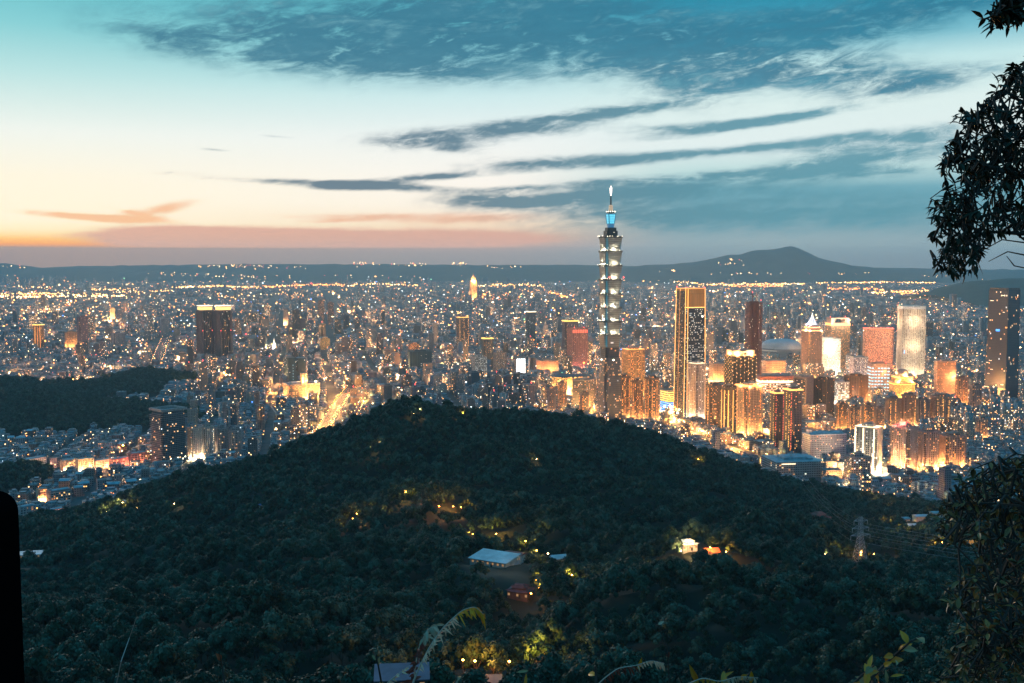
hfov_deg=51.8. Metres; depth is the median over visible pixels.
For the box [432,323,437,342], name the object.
tower block
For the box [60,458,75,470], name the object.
terrace block
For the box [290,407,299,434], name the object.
tower block
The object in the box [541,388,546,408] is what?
tower block
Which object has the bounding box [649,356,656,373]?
tower block
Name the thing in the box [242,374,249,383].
tower block
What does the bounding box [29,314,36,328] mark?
tower block
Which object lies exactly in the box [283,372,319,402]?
hospital block
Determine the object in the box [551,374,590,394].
exhibition hall
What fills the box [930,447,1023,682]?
leafy bush
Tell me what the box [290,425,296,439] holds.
tower block
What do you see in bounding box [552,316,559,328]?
tower block
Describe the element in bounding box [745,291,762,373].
unfinished tower
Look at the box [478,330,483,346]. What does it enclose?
tower block
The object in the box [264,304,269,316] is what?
tower block
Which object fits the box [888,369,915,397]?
civic hall
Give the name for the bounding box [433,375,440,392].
tower block
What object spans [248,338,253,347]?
tower block
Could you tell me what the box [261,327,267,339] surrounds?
tower block
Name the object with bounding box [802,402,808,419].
tower block
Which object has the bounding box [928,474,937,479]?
house block
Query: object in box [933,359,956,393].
office block
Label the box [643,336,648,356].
tower block
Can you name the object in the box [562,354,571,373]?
tower block
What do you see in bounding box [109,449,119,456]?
house block
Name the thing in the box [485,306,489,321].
tower block
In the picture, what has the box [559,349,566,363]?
tower block
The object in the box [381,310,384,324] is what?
tower block
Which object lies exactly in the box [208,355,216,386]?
tower block
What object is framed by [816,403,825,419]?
tower block
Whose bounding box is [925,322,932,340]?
tower block
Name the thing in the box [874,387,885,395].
tower block
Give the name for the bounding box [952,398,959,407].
tower block
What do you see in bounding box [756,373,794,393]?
department store
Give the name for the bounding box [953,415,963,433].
tower block
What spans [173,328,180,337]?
tower block
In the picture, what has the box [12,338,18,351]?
tower block
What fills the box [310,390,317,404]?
tower block
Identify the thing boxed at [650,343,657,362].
tower block
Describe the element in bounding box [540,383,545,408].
tower block
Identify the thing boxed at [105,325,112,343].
tower block
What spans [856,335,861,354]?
tower block
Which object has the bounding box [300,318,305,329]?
tower block
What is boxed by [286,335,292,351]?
tower block
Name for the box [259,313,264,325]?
tower block
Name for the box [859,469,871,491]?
tower block
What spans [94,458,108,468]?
terrace block
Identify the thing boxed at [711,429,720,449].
tower block
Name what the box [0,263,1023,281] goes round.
distant hills
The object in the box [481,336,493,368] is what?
apartment tower
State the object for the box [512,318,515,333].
tower block
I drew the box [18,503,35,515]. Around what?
terrace block
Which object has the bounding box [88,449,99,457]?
house block
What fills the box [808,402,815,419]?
tower block
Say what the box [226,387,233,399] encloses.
tower block
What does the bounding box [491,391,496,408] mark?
tower block
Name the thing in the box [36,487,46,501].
terrace block
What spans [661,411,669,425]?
tower block
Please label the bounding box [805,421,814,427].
house block
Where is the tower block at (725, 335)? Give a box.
[722,327,728,341]
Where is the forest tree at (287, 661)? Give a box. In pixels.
[271,651,297,682]
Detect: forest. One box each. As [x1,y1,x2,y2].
[0,365,1023,571]
[21,501,1023,682]
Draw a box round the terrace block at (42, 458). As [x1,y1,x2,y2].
[23,456,46,465]
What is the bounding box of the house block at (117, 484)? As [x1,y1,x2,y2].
[107,481,120,488]
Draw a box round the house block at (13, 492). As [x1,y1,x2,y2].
[9,488,17,499]
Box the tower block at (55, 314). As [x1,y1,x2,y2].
[52,311,58,325]
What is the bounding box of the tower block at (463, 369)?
[459,365,467,373]
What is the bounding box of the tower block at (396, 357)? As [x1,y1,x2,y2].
[394,352,399,364]
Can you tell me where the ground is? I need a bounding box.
[1,282,973,506]
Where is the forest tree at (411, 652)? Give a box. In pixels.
[405,637,439,658]
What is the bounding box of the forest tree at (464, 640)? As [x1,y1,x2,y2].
[450,636,469,670]
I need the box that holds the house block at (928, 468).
[923,466,933,471]
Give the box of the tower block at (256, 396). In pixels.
[254,390,259,407]
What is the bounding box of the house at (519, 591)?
[505,583,534,601]
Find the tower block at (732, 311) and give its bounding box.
[730,307,735,318]
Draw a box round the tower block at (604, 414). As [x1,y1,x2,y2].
[599,411,608,421]
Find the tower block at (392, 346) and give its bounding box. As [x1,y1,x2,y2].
[390,340,394,360]
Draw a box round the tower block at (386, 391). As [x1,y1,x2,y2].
[381,384,391,404]
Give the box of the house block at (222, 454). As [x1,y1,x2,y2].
[218,451,226,457]
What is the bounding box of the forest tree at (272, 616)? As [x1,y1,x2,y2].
[262,607,283,655]
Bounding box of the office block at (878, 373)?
[867,361,890,390]
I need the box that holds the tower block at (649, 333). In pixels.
[646,329,652,341]
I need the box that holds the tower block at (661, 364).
[659,361,664,371]
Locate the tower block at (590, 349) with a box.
[588,341,592,360]
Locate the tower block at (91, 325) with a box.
[88,316,94,333]
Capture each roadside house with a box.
[374,662,429,682]
[485,674,501,682]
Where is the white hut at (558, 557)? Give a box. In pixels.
[549,554,565,560]
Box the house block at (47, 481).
[44,479,53,483]
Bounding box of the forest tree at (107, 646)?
[95,635,128,668]
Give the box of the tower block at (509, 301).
[507,295,511,308]
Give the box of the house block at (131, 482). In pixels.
[125,478,136,485]
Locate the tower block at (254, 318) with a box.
[251,312,257,321]
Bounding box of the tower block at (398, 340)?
[395,335,401,350]
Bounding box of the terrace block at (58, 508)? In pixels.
[43,506,62,513]
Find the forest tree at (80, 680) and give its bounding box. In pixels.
[75,677,89,682]
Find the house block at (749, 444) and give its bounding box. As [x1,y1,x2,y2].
[744,439,754,449]
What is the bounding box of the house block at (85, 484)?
[77,481,89,491]
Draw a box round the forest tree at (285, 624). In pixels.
[275,613,296,650]
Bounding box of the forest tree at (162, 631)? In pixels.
[149,621,178,643]
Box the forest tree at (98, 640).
[91,634,103,651]
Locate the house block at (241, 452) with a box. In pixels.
[237,449,247,455]
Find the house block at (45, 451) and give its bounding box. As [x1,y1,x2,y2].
[40,448,49,458]
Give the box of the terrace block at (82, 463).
[75,457,93,470]
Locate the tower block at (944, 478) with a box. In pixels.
[938,466,951,500]
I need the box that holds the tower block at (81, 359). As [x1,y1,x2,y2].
[78,353,85,370]
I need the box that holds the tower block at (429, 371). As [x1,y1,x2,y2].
[426,367,432,384]
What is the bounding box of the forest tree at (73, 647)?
[56,636,91,658]
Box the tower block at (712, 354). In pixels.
[709,348,716,362]
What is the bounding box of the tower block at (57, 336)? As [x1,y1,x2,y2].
[54,333,62,340]
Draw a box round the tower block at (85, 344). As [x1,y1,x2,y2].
[82,340,88,354]
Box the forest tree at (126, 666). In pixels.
[120,662,129,673]
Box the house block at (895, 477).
[891,473,905,482]
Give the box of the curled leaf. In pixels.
[400,623,443,682]
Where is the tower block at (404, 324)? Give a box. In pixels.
[402,320,406,329]
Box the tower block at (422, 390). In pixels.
[419,385,425,394]
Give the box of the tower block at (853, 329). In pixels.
[850,325,856,337]
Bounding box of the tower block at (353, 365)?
[350,360,356,372]
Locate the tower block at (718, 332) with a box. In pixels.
[713,326,722,343]
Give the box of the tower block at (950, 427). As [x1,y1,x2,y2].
[948,417,954,431]
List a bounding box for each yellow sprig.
[516,667,531,682]
[629,658,641,682]
[719,662,733,682]
[741,668,753,682]
[885,660,902,682]
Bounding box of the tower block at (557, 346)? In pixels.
[554,341,560,359]
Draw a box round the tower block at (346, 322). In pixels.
[343,313,349,329]
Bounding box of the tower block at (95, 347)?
[93,343,98,351]
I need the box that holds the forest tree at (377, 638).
[368,634,389,651]
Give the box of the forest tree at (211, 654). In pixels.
[208,651,218,662]
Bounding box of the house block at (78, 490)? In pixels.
[73,485,83,496]
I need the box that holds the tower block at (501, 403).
[498,399,504,408]
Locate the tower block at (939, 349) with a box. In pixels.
[936,346,942,357]
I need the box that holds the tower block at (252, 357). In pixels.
[249,354,256,364]
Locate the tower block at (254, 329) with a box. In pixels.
[252,325,257,335]
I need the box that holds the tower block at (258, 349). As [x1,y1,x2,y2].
[256,347,262,357]
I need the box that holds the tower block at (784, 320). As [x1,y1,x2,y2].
[781,316,787,328]
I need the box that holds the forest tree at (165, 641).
[160,639,178,647]
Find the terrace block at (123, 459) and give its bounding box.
[109,456,128,465]
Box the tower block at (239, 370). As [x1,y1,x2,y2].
[234,361,243,379]
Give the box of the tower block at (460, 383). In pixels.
[457,375,464,398]
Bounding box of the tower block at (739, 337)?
[737,331,742,342]
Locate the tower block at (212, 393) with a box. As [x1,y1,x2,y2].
[208,383,215,411]
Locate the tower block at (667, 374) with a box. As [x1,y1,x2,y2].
[662,368,672,387]
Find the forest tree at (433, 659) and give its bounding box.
[426,656,446,667]
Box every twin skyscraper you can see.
[196,305,214,354]
[214,305,232,356]
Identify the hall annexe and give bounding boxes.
[505,550,525,563]
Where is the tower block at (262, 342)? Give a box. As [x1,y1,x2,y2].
[259,335,265,351]
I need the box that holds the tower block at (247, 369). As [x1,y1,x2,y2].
[244,364,250,383]
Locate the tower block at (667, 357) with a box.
[663,352,670,367]
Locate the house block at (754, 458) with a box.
[749,454,759,463]
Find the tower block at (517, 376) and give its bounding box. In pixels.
[513,370,522,384]
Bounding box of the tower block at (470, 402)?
[466,397,473,408]
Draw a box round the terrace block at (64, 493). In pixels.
[46,487,71,501]
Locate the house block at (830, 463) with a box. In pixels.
[825,460,836,467]
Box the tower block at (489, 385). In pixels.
[483,380,492,397]
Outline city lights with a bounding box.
[0,259,1021,479]
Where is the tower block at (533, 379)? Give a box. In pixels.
[530,376,536,394]
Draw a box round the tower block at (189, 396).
[187,392,192,402]
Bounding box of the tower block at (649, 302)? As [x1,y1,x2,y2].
[647,297,651,307]
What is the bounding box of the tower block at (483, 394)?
[478,384,487,408]
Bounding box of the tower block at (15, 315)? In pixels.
[12,310,17,322]
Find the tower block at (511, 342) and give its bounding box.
[508,338,514,347]
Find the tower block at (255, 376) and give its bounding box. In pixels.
[251,364,259,388]
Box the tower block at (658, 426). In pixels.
[653,420,663,433]
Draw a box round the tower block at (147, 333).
[144,328,149,340]
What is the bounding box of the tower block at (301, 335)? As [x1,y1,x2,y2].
[298,331,304,340]
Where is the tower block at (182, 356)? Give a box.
[179,351,185,362]
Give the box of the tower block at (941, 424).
[935,417,947,432]
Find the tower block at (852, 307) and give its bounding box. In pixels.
[849,302,854,315]
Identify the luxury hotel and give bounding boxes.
[724,349,756,416]
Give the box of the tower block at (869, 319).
[866,313,872,327]
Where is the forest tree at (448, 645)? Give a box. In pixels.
[438,639,456,662]
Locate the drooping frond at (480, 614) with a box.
[412,607,485,682]
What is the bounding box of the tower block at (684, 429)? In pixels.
[680,423,689,441]
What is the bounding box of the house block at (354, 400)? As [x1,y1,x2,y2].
[350,397,358,404]
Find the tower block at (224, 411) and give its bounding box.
[221,401,228,428]
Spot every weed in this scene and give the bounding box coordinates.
[116,619,135,682]
[216,651,225,682]
[372,651,382,682]
[648,604,669,682]
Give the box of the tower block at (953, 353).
[949,350,958,362]
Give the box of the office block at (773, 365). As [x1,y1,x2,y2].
[760,359,785,373]
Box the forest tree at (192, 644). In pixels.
[183,637,210,669]
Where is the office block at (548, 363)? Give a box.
[536,358,558,372]
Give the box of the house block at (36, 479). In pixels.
[30,477,41,486]
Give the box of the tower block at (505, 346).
[503,342,508,352]
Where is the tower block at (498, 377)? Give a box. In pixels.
[490,371,502,384]
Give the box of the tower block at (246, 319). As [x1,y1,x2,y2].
[244,316,249,323]
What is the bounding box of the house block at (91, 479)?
[81,477,93,486]
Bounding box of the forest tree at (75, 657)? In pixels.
[67,635,86,661]
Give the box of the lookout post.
[0,491,24,682]
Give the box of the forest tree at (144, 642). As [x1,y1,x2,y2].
[131,630,154,654]
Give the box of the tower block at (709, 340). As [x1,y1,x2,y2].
[705,332,713,353]
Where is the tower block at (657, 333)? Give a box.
[655,327,660,338]
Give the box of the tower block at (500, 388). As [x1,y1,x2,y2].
[498,383,502,398]
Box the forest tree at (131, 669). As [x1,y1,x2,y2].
[125,656,143,677]
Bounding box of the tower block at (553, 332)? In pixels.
[550,329,557,338]
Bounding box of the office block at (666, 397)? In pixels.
[660,387,673,413]
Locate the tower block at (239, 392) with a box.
[234,385,243,403]
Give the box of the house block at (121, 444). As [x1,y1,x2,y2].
[117,442,126,451]
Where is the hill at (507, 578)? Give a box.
[19,408,1021,682]
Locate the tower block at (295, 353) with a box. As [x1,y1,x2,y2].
[292,347,297,356]
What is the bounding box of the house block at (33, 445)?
[29,442,39,449]
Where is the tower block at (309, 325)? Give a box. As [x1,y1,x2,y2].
[308,320,311,330]
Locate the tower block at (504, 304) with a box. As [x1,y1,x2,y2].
[502,298,506,309]
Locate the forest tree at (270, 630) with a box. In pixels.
[253,623,285,653]
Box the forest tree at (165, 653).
[143,641,181,676]
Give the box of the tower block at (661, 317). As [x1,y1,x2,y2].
[658,313,664,324]
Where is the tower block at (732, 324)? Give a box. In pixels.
[728,319,736,336]
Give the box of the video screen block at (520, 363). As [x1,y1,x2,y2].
[514,356,525,372]
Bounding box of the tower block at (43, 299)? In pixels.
[41,294,45,307]
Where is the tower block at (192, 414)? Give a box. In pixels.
[187,405,197,424]
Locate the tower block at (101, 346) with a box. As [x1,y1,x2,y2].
[99,340,104,353]
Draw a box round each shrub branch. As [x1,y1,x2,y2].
[853,655,878,682]
[855,630,924,682]
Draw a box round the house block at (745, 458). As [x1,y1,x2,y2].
[740,456,749,461]
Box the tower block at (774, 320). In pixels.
[771,311,777,327]
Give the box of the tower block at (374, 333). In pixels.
[370,328,376,341]
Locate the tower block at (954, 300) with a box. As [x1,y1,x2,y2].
[952,294,956,307]
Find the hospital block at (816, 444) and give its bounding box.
[802,429,846,458]
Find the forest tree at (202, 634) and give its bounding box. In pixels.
[187,628,210,663]
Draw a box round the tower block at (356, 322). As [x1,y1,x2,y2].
[354,317,359,333]
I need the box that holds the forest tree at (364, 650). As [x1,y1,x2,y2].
[357,646,368,657]
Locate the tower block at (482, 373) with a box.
[478,369,484,379]
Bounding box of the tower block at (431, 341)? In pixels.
[429,333,433,350]
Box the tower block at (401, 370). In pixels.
[398,367,404,381]
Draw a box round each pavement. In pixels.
[151,339,169,361]
[318,388,347,428]
[354,400,366,412]
[659,415,760,462]
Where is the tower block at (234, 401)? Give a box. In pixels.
[232,399,238,424]
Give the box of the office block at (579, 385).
[572,377,596,407]
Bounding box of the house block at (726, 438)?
[722,433,731,443]
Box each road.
[153,338,168,361]
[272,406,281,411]
[319,388,349,428]
[355,400,365,413]
[659,416,760,461]
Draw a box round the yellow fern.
[689,664,712,682]
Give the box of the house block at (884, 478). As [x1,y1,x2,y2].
[878,476,891,482]
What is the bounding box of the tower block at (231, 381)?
[227,379,236,384]
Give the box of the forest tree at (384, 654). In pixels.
[362,644,397,669]
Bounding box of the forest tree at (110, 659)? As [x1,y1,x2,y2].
[100,653,120,670]
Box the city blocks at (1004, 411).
[0,274,1023,509]
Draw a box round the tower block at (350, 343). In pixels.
[348,338,352,350]
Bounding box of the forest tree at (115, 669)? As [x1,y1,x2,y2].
[110,663,123,673]
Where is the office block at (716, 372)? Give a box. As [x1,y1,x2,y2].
[709,362,724,383]
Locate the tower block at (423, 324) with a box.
[421,318,425,332]
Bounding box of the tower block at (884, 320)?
[880,315,887,326]
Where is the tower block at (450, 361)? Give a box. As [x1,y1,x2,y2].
[447,354,453,370]
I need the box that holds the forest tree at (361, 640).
[339,632,364,661]
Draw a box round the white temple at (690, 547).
[678,538,698,553]
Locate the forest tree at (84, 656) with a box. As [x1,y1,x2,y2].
[76,649,102,667]
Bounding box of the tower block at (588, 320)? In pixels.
[585,315,592,328]
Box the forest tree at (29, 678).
[25,668,60,681]
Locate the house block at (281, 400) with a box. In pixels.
[276,396,287,404]
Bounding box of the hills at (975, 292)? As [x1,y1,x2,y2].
[897,278,1023,306]
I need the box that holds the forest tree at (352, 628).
[339,623,364,649]
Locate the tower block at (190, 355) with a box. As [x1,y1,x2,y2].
[188,346,193,366]
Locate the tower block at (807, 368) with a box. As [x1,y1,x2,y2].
[803,363,812,375]
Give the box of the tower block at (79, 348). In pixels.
[75,342,82,358]
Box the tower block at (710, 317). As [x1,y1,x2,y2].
[708,310,713,324]
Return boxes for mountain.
[620,246,967,283]
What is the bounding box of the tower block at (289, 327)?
[288,319,291,334]
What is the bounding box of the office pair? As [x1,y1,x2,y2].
[283,355,305,381]
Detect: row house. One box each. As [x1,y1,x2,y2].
[912,514,927,521]
[928,511,944,517]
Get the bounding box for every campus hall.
[761,453,823,477]
[821,467,841,478]
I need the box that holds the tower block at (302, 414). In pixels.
[299,401,306,426]
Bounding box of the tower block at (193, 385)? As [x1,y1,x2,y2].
[188,380,198,391]
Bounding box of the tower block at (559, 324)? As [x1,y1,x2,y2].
[556,319,561,332]
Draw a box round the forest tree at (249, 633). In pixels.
[240,623,261,659]
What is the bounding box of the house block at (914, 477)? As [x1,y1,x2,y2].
[909,474,919,482]
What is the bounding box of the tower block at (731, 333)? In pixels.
[729,331,733,342]
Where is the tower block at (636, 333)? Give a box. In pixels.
[633,328,640,342]
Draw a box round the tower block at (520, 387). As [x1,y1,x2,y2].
[518,378,526,400]
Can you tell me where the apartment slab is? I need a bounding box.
[149,405,187,462]
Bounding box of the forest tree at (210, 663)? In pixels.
[202,658,217,671]
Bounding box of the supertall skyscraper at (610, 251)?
[597,187,623,419]
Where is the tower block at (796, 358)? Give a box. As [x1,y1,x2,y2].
[792,354,800,365]
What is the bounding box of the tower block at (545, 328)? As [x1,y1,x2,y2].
[543,324,547,334]
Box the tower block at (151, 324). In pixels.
[148,319,153,333]
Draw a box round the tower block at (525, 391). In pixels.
[522,383,532,403]
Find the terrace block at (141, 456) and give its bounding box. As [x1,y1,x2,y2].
[127,451,147,464]
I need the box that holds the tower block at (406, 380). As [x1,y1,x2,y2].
[401,373,411,388]
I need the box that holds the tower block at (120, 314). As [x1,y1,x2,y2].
[118,310,122,323]
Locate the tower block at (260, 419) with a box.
[255,403,264,434]
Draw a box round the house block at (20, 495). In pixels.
[15,491,28,501]
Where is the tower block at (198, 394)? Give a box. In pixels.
[195,389,200,405]
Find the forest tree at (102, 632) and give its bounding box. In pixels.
[89,629,108,650]
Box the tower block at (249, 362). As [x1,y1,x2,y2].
[244,360,252,366]
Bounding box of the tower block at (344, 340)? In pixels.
[341,336,347,352]
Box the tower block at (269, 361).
[266,356,272,368]
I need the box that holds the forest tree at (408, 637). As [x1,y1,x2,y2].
[394,628,420,659]
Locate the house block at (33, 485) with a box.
[27,482,38,490]
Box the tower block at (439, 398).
[436,392,441,404]
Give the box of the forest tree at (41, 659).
[24,645,53,682]
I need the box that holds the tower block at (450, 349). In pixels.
[447,344,452,355]
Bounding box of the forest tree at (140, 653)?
[134,650,146,659]
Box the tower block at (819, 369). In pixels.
[814,363,824,377]
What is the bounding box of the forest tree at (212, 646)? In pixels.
[207,635,233,651]
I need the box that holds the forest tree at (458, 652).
[454,642,474,671]
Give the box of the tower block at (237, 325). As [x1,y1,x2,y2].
[234,318,241,334]
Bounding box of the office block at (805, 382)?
[793,374,813,403]
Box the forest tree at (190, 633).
[188,627,211,654]
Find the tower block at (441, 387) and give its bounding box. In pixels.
[435,382,446,393]
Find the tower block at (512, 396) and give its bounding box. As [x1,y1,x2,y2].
[507,389,517,404]
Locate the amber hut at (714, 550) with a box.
[702,547,719,555]
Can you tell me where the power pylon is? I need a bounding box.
[850,516,868,560]
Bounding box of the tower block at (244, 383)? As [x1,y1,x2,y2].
[238,381,247,393]
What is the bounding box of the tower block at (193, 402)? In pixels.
[190,399,197,407]
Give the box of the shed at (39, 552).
[20,550,42,556]
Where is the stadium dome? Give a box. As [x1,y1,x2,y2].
[762,339,799,358]
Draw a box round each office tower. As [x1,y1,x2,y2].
[469,273,476,299]
[673,287,704,419]
[800,313,823,374]
[822,337,840,375]
[825,316,849,367]
[862,327,893,369]
[896,305,925,376]
[985,287,1020,397]
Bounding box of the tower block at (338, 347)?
[335,342,341,353]
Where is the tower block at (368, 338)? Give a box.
[366,329,371,348]
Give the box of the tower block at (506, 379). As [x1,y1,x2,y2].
[503,374,510,385]
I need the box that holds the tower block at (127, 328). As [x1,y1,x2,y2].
[124,323,129,334]
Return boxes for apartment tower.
[32,323,44,347]
[65,330,76,347]
[77,315,88,343]
[111,331,124,345]
[160,317,168,336]
[186,423,201,460]
[200,422,217,459]
[214,423,227,452]
[228,425,242,455]
[292,308,299,337]
[318,299,324,321]
[320,336,329,349]
[328,301,333,324]
[408,342,419,349]
[408,348,431,367]
[456,315,468,345]
[472,354,486,376]
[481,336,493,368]
[493,350,506,371]
[525,310,535,343]
[547,385,555,411]
[557,380,566,406]
[562,319,578,353]
[567,327,587,367]
[579,389,589,411]
[621,373,630,417]
[622,346,644,395]
[631,377,643,418]
[644,374,659,419]
[686,360,705,418]
[705,381,721,427]
[721,383,735,432]
[735,381,764,436]
[770,388,783,446]
[783,382,803,452]
[813,375,834,416]
[836,400,847,428]
[844,372,868,401]
[844,451,870,478]
[848,403,860,429]
[854,421,883,474]
[860,401,873,423]
[873,404,884,425]
[885,394,901,424]
[889,419,918,470]
[901,391,916,424]
[915,395,930,425]
[917,426,939,468]
[929,392,951,421]
[938,430,966,466]
[955,374,968,404]
[969,382,982,405]
[975,415,987,438]
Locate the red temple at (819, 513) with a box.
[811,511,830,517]
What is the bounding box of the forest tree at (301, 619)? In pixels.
[292,613,312,650]
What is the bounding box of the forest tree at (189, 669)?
[177,664,197,677]
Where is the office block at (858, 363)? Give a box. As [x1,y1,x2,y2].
[849,355,868,374]
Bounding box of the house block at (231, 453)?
[227,451,236,457]
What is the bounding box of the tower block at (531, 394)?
[528,383,534,406]
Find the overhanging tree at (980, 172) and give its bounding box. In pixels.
[926,2,1023,283]
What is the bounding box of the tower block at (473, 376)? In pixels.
[468,370,479,385]
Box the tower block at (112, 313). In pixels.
[110,307,115,321]
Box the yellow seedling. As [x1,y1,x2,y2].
[588,665,597,682]
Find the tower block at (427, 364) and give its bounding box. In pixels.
[423,362,432,382]
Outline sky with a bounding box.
[0,0,1023,269]
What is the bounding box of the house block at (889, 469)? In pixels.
[882,465,896,475]
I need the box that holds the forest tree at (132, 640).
[119,630,140,661]
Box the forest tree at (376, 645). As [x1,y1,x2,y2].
[372,641,386,649]
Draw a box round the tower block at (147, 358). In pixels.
[144,355,150,365]
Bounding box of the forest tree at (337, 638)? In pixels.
[321,626,357,665]
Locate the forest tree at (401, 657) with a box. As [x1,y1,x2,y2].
[396,652,408,662]
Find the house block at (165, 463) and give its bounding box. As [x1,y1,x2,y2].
[160,460,169,469]
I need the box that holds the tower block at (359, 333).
[356,329,362,338]
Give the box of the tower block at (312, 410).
[308,404,316,418]
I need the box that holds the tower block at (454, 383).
[452,373,457,395]
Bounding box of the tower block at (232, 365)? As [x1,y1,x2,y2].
[230,358,237,377]
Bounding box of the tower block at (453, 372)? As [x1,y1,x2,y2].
[450,370,457,393]
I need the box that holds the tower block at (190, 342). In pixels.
[187,339,194,358]
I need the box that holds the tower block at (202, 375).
[198,361,208,396]
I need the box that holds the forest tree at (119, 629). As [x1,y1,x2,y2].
[104,619,131,659]
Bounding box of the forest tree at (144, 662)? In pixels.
[136,651,173,679]
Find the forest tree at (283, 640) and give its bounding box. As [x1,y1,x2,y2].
[281,633,289,651]
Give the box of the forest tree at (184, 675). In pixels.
[177,671,194,680]
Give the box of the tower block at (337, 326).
[335,317,340,336]
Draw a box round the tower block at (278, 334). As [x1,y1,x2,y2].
[276,326,280,344]
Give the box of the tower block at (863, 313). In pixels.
[860,307,865,318]
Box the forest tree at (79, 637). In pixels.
[58,635,88,652]
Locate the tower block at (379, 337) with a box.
[376,332,382,354]
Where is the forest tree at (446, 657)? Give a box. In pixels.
[440,654,453,665]
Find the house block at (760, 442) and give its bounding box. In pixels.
[754,439,764,445]
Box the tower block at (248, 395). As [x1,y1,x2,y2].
[245,390,252,402]
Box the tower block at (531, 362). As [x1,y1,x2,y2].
[528,357,535,369]
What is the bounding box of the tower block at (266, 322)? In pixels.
[263,318,269,335]
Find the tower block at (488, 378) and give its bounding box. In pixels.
[485,375,494,390]
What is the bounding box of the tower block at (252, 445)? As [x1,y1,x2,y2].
[247,435,257,455]
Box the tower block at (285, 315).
[283,309,288,324]
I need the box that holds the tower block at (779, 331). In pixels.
[776,323,783,338]
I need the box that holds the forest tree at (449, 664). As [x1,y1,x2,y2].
[443,659,454,669]
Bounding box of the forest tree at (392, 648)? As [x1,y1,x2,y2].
[388,645,397,662]
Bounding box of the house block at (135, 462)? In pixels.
[130,460,139,466]
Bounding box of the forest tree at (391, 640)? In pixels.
[386,635,396,648]
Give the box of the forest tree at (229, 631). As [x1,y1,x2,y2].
[206,620,243,661]
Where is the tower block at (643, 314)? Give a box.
[640,307,645,321]
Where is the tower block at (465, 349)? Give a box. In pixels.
[463,339,467,359]
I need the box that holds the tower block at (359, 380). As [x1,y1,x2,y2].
[356,372,362,387]
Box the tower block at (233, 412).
[230,403,236,424]
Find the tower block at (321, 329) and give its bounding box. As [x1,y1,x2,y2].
[318,323,325,340]
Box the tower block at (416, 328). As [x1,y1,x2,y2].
[413,324,420,332]
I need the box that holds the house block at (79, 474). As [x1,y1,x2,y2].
[75,471,84,481]
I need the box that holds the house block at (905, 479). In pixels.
[900,475,910,486]
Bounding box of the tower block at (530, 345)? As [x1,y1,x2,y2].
[527,336,533,355]
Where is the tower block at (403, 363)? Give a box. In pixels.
[400,360,406,372]
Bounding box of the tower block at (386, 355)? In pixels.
[384,348,389,363]
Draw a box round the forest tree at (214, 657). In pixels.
[212,651,226,663]
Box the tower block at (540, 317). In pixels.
[538,313,543,323]
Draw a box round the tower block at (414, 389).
[410,385,419,396]
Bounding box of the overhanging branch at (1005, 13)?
[971,0,1023,38]
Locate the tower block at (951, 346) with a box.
[948,339,954,349]
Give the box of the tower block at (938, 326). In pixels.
[935,322,942,330]
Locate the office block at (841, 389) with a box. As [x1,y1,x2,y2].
[834,380,849,403]
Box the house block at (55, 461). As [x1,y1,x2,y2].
[50,456,59,467]
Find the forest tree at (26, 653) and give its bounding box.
[24,648,55,682]

